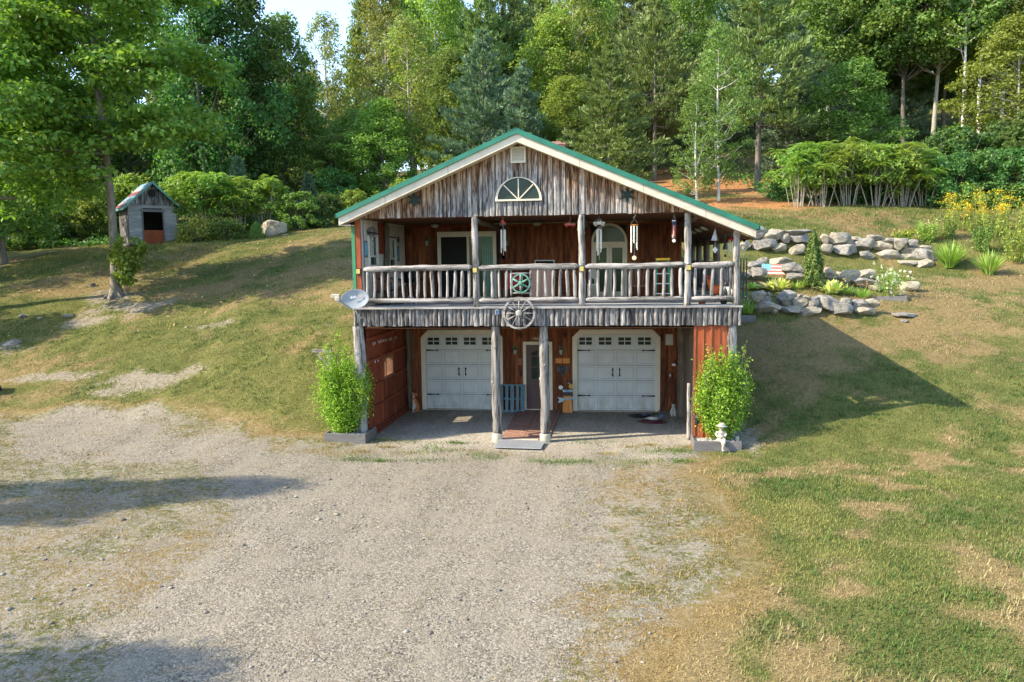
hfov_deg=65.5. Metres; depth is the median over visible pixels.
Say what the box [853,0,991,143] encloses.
forest tree
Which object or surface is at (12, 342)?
boulder
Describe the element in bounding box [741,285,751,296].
flower clump
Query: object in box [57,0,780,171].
sky
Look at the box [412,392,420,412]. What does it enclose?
dog statue
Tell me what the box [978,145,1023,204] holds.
leafy bush
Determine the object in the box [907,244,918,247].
boulder
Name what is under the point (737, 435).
lantern stake
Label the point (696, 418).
lantern stake
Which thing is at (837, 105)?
pine tree
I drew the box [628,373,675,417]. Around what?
garden hose
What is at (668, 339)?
paper notice
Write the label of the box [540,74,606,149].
maple tree
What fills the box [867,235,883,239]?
boulder
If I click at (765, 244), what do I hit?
boulder
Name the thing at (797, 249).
boulder
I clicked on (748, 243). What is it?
boulder
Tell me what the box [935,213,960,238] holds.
weed bush
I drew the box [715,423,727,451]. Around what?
boy statue
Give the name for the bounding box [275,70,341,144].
broadleaf tree
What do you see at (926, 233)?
weed bush
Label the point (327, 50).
poplar tree
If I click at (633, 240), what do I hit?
wind chime
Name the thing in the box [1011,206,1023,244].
weed bush
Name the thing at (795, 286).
daylily
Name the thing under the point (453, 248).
sliding door
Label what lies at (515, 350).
wall lantern
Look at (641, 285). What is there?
rocking chair
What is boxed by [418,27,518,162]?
pine tree
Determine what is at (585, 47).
pine tree
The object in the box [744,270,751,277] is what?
boulder
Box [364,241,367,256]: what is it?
small window
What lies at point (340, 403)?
planter shrub
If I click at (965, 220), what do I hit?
yellow flowers
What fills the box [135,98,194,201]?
broadleaf tree
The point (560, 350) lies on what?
wall lantern
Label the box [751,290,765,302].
boulder
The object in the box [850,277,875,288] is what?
boulder
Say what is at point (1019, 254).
weed bush
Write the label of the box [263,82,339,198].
maple tree
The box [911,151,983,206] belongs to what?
leafy bush
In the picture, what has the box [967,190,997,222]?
yellow flowers
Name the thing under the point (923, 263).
boulder
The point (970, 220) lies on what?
yellow flowers
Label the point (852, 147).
sumac shrub
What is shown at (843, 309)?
boulder
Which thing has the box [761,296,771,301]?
boulder
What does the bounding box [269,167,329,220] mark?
leafy bush
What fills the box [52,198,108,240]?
leafy bush
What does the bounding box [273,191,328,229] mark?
leafy bush
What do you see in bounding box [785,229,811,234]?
boulder
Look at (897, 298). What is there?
timber bed
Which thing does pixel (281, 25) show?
broadleaf tree
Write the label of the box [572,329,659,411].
garage door
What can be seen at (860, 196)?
leafy bush
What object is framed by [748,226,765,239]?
boulder
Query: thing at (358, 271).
solar light
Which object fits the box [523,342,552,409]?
entry door
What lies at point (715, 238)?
bell chime
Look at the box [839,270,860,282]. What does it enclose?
boulder
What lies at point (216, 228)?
weed clump
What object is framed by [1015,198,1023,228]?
yellow flowers
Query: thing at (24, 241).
leafy bush
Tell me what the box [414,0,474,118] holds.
broadleaf tree
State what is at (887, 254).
boulder
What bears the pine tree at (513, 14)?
on the ground at (260, 607)
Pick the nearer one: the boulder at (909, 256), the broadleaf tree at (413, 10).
the boulder at (909, 256)
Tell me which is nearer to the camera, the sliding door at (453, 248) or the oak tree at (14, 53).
the sliding door at (453, 248)
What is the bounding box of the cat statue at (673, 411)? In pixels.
[670,404,676,416]
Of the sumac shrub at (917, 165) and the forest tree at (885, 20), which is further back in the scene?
the forest tree at (885, 20)
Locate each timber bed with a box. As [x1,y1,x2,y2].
[741,315,755,322]
[874,295,908,300]
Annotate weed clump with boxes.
[173,215,226,242]
[196,215,249,241]
[937,180,997,209]
[979,180,1023,208]
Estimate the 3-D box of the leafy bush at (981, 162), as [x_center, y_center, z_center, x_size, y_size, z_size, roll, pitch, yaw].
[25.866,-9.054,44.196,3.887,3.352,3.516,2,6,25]
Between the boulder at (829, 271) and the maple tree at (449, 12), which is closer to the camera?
the boulder at (829, 271)
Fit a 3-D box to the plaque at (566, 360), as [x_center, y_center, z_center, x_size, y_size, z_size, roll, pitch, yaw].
[1.696,0.618,24.910,0.216,0.160,0.015,0,6,7]
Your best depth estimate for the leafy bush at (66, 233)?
51.21 m
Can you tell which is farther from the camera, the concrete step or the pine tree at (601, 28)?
the pine tree at (601, 28)
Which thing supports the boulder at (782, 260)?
on the ground at (260, 607)
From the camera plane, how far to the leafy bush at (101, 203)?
52.72 m
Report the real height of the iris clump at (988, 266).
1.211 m
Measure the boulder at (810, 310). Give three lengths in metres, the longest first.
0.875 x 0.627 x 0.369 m
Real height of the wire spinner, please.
0.720 m
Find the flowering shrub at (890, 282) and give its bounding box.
[865,252,915,296]
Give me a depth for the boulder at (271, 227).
48.44 m
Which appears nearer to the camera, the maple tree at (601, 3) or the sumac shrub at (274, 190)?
the sumac shrub at (274, 190)
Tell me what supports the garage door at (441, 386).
in the house
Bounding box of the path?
[503,410,561,439]
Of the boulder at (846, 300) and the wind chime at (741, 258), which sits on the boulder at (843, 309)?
the boulder at (846, 300)
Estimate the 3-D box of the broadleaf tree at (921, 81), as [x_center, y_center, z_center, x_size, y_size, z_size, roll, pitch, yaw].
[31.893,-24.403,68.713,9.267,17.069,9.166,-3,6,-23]
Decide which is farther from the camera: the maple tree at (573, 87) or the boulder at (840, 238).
the maple tree at (573, 87)
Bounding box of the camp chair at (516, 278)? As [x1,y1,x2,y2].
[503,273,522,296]
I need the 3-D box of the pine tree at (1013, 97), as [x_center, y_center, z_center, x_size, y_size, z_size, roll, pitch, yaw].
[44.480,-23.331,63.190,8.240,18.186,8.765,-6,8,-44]
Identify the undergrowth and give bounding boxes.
[5,122,1017,250]
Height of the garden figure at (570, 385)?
0.308 m
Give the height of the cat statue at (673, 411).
0.399 m
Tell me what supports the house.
on the ground at (260, 607)
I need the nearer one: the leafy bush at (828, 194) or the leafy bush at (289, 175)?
the leafy bush at (828, 194)
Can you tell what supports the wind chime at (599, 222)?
hanging from the house
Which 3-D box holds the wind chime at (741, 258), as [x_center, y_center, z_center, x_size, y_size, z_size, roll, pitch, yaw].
[6.031,-1.964,20.722,0.200,1.770,0.200,0,6,7]
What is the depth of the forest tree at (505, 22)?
77.07 m
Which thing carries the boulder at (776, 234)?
on the ground at (260, 607)
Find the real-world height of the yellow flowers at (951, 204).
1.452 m
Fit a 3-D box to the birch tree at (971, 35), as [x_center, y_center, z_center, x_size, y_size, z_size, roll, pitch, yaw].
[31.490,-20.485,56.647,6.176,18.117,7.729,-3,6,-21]
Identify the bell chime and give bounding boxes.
[711,229,718,252]
[713,240,717,255]
[722,235,727,256]
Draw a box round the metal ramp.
[494,439,544,448]
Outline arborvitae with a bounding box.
[802,229,825,289]
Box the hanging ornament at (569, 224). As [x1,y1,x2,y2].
[564,222,574,226]
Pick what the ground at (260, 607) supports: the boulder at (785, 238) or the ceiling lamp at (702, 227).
the boulder at (785, 238)
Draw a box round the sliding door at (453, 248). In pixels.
[437,231,496,297]
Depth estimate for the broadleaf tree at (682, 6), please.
72.71 m
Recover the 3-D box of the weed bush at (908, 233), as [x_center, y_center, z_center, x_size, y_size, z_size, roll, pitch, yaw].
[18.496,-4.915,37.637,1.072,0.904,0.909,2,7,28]
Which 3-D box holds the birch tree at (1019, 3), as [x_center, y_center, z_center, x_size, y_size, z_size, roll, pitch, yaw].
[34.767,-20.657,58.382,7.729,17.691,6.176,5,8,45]
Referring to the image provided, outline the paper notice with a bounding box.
[665,334,672,344]
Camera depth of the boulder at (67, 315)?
33.01 m
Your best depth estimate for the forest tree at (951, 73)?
62.49 m
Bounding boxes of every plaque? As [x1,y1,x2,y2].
[555,358,561,362]
[563,358,569,362]
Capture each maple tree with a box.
[4,3,123,208]
[84,2,223,182]
[85,109,146,203]
[138,0,299,222]
[157,0,292,186]
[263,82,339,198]
[327,96,420,194]
[386,0,484,168]
[508,10,597,149]
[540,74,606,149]
[547,0,629,142]
[646,0,701,132]
[687,2,758,133]
[788,0,860,121]
[901,65,998,121]
[935,12,1023,139]
[995,72,1022,112]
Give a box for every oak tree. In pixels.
[0,0,107,221]
[0,0,244,300]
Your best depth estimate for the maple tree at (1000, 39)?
50.13 m
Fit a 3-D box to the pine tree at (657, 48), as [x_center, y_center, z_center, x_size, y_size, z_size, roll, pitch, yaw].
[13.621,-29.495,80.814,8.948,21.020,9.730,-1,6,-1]
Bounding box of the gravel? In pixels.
[0,403,768,681]
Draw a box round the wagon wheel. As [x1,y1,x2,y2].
[503,297,534,328]
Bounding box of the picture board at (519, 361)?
[516,358,522,364]
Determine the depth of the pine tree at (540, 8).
84.14 m
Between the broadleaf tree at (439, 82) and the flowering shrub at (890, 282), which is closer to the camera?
the flowering shrub at (890, 282)
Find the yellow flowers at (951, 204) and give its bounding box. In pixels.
[940,192,964,219]
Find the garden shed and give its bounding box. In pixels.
[116,181,183,245]
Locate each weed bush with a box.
[891,228,915,239]
[914,216,940,242]
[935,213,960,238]
[968,222,996,252]
[997,219,1023,261]
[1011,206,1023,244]
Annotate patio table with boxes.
[398,278,422,303]
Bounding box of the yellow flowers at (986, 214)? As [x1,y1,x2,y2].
[979,203,1010,237]
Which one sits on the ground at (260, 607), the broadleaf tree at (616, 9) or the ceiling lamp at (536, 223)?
the broadleaf tree at (616, 9)
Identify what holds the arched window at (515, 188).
in the house
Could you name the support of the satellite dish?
attached to the house
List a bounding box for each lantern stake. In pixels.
[694,414,699,438]
[735,433,739,440]
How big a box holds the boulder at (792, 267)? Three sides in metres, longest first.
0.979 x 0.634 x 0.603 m
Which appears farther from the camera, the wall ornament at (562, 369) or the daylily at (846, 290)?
the daylily at (846, 290)
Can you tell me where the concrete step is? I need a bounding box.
[504,438,538,440]
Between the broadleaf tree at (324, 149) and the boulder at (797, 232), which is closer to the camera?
the boulder at (797, 232)
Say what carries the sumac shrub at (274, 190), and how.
on the ground at (260, 607)
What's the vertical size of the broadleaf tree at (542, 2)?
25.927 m
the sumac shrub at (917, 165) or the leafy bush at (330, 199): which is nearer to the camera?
the sumac shrub at (917, 165)
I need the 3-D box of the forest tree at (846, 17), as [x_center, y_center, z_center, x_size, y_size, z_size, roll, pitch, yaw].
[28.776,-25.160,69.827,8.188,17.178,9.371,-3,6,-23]
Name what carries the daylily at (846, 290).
on the ground at (260, 607)
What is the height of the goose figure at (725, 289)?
0.555 m
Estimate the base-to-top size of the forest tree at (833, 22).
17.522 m
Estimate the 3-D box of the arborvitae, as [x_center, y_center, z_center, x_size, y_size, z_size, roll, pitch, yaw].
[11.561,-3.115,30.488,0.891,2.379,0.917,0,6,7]
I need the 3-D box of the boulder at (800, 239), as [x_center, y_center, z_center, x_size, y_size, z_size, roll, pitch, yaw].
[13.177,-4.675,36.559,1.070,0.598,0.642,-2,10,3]
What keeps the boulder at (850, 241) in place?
on the boulder at (865, 243)
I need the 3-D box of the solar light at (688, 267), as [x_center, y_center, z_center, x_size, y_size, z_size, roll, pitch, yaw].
[4.397,-1.825,19.816,0.130,0.170,0.060,0,6,7]
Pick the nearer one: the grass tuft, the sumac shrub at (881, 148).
the grass tuft
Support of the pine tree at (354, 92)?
on the ground at (260, 607)
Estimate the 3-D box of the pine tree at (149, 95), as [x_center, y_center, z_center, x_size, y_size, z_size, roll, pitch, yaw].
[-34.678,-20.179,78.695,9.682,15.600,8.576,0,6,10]
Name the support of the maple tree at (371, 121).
on the ground at (260, 607)
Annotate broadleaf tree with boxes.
[0,62,94,264]
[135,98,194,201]
[228,8,336,213]
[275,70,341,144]
[295,133,368,204]
[302,108,395,192]
[320,0,414,192]
[364,0,442,171]
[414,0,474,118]
[415,44,485,168]
[483,0,561,106]
[520,108,575,141]
[592,0,635,69]
[646,0,737,153]
[792,55,919,154]
[840,0,934,139]
[907,72,959,127]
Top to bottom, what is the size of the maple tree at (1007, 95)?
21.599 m
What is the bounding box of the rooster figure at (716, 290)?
[706,275,728,301]
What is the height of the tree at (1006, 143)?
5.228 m
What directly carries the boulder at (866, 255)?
on the ground at (260, 607)
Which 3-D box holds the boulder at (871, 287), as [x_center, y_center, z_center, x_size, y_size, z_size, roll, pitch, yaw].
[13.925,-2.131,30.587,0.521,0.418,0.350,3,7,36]
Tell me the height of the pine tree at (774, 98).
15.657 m
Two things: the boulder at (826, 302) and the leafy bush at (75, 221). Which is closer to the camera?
the boulder at (826, 302)
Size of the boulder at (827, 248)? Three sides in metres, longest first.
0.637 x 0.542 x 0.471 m
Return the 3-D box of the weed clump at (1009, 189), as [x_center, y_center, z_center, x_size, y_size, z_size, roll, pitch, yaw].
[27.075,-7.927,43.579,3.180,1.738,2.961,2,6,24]
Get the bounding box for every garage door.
[421,330,503,409]
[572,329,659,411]
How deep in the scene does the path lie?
22.92 m
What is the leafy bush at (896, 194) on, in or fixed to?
on the ground at (260, 607)
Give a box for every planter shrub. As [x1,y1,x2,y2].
[309,328,376,432]
[688,341,756,439]
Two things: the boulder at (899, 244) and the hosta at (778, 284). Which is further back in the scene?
the boulder at (899, 244)
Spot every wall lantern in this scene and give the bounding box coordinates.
[425,237,429,245]
[513,346,517,354]
[558,346,563,354]
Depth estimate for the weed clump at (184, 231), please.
47.50 m
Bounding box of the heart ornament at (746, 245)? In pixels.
[740,239,747,251]
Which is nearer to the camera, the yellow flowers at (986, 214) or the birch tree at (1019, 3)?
the yellow flowers at (986, 214)
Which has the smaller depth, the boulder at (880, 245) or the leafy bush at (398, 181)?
the boulder at (880, 245)
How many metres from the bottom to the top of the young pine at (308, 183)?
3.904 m
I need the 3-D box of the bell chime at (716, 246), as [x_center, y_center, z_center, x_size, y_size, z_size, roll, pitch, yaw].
[5.610,-2.661,21.920,0.102,0.635,0.102,-5,7,-37]
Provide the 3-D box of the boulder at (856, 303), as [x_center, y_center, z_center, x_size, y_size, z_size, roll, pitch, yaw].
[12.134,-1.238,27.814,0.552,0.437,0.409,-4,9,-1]
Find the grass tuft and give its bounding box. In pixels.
[740,294,756,313]
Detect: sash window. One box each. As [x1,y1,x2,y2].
[367,232,378,266]
[389,236,396,265]
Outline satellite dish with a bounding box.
[331,289,368,320]
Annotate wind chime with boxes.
[499,220,506,258]
[593,218,604,254]
[630,214,638,259]
[672,216,675,241]
[729,237,732,253]
[740,255,747,299]
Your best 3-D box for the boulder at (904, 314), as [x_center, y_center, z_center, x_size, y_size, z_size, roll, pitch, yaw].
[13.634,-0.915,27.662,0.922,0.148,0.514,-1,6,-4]
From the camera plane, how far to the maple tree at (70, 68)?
57.41 m
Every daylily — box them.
[788,280,804,288]
[840,278,856,293]
[851,281,875,297]
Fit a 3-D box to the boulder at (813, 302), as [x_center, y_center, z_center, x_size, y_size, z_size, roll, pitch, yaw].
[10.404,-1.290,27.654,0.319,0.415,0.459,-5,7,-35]
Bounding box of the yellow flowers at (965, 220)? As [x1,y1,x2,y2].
[948,200,971,229]
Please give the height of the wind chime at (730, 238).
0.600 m
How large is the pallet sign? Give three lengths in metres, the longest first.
0.880 x 0.800 x 0.098 m
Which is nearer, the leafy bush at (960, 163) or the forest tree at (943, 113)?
the leafy bush at (960, 163)
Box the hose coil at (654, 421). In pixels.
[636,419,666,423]
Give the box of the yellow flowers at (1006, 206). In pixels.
[992,201,1011,235]
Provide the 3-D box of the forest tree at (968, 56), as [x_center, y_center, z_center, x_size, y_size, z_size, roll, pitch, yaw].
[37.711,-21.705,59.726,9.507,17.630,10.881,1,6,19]
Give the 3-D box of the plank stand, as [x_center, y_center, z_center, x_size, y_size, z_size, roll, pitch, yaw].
[1.720,1.873,24.819,0.616,0.720,0.097,0,0,7]
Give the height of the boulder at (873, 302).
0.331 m
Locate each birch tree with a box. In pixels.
[669,81,732,199]
[684,21,763,200]
[893,0,1013,126]
[941,0,1023,133]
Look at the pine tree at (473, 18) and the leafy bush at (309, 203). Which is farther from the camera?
the pine tree at (473, 18)
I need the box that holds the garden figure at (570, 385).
[566,380,572,389]
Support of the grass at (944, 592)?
on the ground at (260, 607)
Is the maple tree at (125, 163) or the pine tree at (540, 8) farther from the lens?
the pine tree at (540, 8)
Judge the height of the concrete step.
0.100 m
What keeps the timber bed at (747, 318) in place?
on the ground at (260, 607)
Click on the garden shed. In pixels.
(141, 217)
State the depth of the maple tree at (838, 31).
66.11 m
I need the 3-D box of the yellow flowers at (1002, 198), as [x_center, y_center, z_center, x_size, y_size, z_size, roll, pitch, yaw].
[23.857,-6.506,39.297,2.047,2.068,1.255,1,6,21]
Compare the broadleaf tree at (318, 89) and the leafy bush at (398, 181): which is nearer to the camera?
the leafy bush at (398, 181)
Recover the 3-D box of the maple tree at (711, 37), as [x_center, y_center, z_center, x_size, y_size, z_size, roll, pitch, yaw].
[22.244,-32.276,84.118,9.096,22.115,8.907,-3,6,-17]
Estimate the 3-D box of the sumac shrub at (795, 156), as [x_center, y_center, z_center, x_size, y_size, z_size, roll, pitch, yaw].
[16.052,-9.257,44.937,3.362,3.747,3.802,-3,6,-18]
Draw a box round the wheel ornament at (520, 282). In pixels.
[511,273,529,292]
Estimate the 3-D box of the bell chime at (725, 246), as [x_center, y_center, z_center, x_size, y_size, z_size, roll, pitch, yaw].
[5.736,-2.580,21.405,0.115,0.635,0.115,-5,7,-37]
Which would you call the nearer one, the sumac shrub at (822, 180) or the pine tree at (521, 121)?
the sumac shrub at (822, 180)
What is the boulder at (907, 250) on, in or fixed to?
on the ground at (260, 607)
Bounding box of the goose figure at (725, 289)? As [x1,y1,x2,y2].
[723,282,731,295]
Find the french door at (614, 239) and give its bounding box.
[591,223,626,296]
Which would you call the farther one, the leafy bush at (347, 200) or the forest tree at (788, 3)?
the forest tree at (788, 3)
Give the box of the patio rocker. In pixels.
[372,272,402,304]
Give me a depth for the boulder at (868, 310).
27.66 m
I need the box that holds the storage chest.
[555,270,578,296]
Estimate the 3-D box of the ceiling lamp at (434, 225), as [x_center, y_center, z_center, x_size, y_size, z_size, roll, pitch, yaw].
[-2.292,-3.432,23.667,0.320,0.145,0.315,0,6,7]
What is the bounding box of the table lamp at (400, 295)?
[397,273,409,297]
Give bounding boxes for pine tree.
[142,74,187,183]
[342,58,365,108]
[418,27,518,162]
[424,0,541,157]
[467,0,544,135]
[493,59,547,139]
[498,0,553,135]
[541,0,623,151]
[556,37,673,179]
[582,0,686,167]
[583,1,617,116]
[605,0,715,180]
[628,0,687,134]
[628,3,682,137]
[689,0,838,189]
[691,0,766,142]
[744,23,848,170]
[781,16,874,146]
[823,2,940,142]
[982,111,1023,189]
[1008,76,1023,118]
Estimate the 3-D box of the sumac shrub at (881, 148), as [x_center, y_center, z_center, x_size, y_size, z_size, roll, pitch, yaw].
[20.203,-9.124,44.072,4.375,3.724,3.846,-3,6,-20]
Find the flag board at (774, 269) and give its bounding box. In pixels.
[762,264,786,274]
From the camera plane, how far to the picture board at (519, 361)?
25.09 m
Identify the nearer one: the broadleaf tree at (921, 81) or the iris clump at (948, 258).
the iris clump at (948, 258)
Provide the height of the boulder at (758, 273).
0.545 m
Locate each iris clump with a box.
[928,240,970,267]
[964,248,1011,274]
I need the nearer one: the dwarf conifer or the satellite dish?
the satellite dish
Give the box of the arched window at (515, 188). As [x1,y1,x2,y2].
[495,177,541,201]
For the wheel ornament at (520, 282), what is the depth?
20.42 m
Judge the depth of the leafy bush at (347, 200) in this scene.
52.05 m
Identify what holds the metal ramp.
on the ground at (260, 607)
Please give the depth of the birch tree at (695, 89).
46.54 m
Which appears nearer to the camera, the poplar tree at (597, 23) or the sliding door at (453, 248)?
the sliding door at (453, 248)
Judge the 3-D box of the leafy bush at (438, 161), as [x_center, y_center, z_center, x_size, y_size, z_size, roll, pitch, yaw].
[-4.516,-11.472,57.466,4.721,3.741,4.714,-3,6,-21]
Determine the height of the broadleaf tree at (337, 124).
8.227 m
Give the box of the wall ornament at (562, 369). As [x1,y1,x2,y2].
[557,365,568,375]
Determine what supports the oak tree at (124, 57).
on the ground at (260, 607)
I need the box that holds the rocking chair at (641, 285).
[627,269,645,295]
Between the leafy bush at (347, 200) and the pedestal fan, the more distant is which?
the leafy bush at (347, 200)
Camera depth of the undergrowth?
55.17 m
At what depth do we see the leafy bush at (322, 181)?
55.52 m
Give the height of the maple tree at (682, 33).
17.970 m
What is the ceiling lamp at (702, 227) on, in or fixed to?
attached to the house
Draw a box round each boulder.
[3,339,20,345]
[62,314,73,317]
[261,220,286,236]
[740,240,751,249]
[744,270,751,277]
[747,261,764,268]
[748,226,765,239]
[751,266,767,279]
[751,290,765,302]
[752,239,777,249]
[754,301,781,312]
[757,257,767,262]
[760,229,785,239]
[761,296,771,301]
[768,257,792,263]
[771,243,786,251]
[775,290,796,304]
[779,305,801,313]
[780,233,790,242]
[781,262,803,273]
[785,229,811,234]
[786,273,805,281]
[788,244,805,254]
[790,233,809,244]
[792,297,807,307]
[800,306,821,315]
[805,298,818,306]
[817,295,839,310]
[820,234,829,243]
[821,244,833,254]
[822,267,835,277]
[828,232,850,245]
[829,303,853,314]
[832,244,856,255]
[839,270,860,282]
[839,298,851,303]
[843,239,854,244]
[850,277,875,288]
[851,236,860,240]
[851,299,867,308]
[853,306,875,314]
[855,238,874,249]
[859,269,875,278]
[860,251,874,259]
[866,298,879,307]
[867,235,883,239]
[868,280,881,290]
[872,240,893,250]
[876,249,899,258]
[880,238,893,242]
[891,312,917,316]
[892,238,908,250]
[897,260,918,265]
[897,281,920,290]
[899,247,915,253]
[899,254,915,258]
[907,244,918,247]
[908,239,918,244]
[912,248,937,260]
[915,259,933,267]
[918,245,932,248]
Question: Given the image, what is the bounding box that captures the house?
[335,128,760,442]
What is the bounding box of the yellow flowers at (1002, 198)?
[975,188,1015,226]
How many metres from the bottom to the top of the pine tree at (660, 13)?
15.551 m
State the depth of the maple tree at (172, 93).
53.96 m
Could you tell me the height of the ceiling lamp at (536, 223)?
0.145 m
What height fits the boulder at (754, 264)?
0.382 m
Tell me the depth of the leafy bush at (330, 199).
51.20 m
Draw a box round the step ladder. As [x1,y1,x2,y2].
[654,258,671,301]
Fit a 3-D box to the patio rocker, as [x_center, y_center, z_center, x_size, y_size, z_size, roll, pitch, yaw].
[-3.418,-1.520,21.989,0.877,1.018,0.592,2,7,28]
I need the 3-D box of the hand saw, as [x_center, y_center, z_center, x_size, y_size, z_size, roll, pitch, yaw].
[-3.177,0.113,25.474,0.180,0.900,0.025,0,6,7]
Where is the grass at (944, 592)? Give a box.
[0,170,1023,681]
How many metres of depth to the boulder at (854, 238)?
36.28 m
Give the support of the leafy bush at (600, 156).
on the ground at (260, 607)
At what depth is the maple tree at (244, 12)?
56.62 m
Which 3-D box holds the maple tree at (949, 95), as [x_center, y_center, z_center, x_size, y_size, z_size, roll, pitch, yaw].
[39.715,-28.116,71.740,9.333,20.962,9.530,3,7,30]
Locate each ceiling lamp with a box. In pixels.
[429,223,439,227]
[532,221,542,225]
[694,227,703,231]
[700,225,709,230]
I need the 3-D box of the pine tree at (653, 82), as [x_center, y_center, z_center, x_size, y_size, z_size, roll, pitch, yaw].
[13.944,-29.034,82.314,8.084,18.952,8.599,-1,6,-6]
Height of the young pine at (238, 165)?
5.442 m
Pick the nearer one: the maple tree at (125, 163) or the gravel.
the gravel
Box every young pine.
[223,154,260,224]
[297,172,322,219]
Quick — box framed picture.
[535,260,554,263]
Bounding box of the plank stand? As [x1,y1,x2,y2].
[558,390,575,412]
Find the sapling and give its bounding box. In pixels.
[106,234,151,296]
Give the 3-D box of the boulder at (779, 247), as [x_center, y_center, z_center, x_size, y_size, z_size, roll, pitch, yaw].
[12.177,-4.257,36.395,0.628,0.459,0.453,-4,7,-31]
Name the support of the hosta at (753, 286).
on the ground at (260, 607)
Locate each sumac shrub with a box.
[156,171,224,232]
[172,171,250,231]
[207,176,268,233]
[234,174,289,225]
[763,141,835,207]
[789,140,856,207]
[816,137,876,205]
[830,142,919,206]
[871,142,938,206]
[894,147,951,206]
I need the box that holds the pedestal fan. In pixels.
[403,271,416,303]
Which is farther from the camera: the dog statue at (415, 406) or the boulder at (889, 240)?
the boulder at (889, 240)
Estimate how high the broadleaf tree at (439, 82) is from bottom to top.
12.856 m
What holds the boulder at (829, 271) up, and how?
on the ground at (260, 607)
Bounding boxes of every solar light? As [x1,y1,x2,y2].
[355,268,360,274]
[686,264,691,270]
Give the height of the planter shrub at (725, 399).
2.648 m
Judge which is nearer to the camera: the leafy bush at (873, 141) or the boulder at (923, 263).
the boulder at (923, 263)
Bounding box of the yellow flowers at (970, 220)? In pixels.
[961,206,985,232]
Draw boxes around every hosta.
[741,282,761,288]
[759,278,789,290]
[814,279,846,292]
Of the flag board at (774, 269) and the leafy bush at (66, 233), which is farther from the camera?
the leafy bush at (66, 233)
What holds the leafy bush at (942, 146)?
on the ground at (260, 607)
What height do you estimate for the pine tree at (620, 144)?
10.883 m
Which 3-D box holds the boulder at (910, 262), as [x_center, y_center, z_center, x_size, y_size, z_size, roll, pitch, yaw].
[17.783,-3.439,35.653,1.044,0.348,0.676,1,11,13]
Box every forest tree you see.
[206,94,258,153]
[468,15,545,119]
[750,0,852,143]
[773,0,899,139]
[787,0,876,36]
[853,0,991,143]
[860,0,1013,136]
[896,0,971,137]
[907,1,1023,124]
[953,0,1023,133]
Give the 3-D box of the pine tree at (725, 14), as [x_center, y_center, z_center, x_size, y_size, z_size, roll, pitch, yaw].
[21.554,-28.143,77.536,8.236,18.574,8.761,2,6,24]
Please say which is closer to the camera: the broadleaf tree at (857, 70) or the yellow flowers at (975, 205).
the yellow flowers at (975, 205)
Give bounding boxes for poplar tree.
[286,10,350,182]
[338,15,446,176]
[353,0,438,186]
[532,0,632,147]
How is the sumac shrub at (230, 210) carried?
on the ground at (260, 607)
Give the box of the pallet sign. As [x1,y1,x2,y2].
[500,384,524,411]
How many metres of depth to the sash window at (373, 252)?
21.88 m
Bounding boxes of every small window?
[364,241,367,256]
[397,246,399,260]
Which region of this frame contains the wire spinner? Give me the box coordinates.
[367,220,376,247]
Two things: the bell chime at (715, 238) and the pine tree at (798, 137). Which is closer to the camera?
the bell chime at (715, 238)
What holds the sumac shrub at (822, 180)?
on the ground at (260, 607)
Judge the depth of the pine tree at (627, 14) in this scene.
65.03 m
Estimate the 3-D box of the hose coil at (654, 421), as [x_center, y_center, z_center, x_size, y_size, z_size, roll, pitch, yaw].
[4.059,2.334,23.166,0.867,0.077,0.532,0,6,7]
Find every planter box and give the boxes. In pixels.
[324,427,376,443]
[690,434,741,451]
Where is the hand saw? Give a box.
[410,330,414,357]
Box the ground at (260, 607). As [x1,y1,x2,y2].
[0,77,1023,681]
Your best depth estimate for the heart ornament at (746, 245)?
20.18 m
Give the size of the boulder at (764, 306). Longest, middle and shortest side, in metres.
0.922 x 0.662 x 0.460 m
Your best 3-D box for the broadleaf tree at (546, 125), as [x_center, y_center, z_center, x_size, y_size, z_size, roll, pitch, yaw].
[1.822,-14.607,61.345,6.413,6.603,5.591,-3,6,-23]
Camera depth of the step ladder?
21.84 m
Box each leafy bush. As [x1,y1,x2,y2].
[5,205,44,248]
[12,203,83,247]
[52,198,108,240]
[77,195,119,238]
[91,172,178,227]
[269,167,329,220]
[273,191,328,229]
[301,192,344,226]
[313,166,359,215]
[333,189,366,219]
[389,177,409,187]
[421,155,453,172]
[574,143,622,165]
[769,170,807,197]
[781,162,838,202]
[818,162,874,203]
[838,139,896,196]
[861,176,921,202]
[886,135,951,197]
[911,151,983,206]
[925,123,1000,192]
[942,147,1015,204]
[964,119,1023,182]
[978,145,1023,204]
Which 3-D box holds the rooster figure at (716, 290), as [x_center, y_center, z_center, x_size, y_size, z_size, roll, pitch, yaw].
[5.482,-1.394,21.105,0.694,0.720,0.180,0,6,7]
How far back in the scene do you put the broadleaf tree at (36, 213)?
43.80 m
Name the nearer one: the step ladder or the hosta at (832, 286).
the step ladder
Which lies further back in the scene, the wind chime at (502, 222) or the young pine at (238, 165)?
the young pine at (238, 165)
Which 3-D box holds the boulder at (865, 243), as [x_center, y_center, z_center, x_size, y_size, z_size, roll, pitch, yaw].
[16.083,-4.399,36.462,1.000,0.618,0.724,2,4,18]

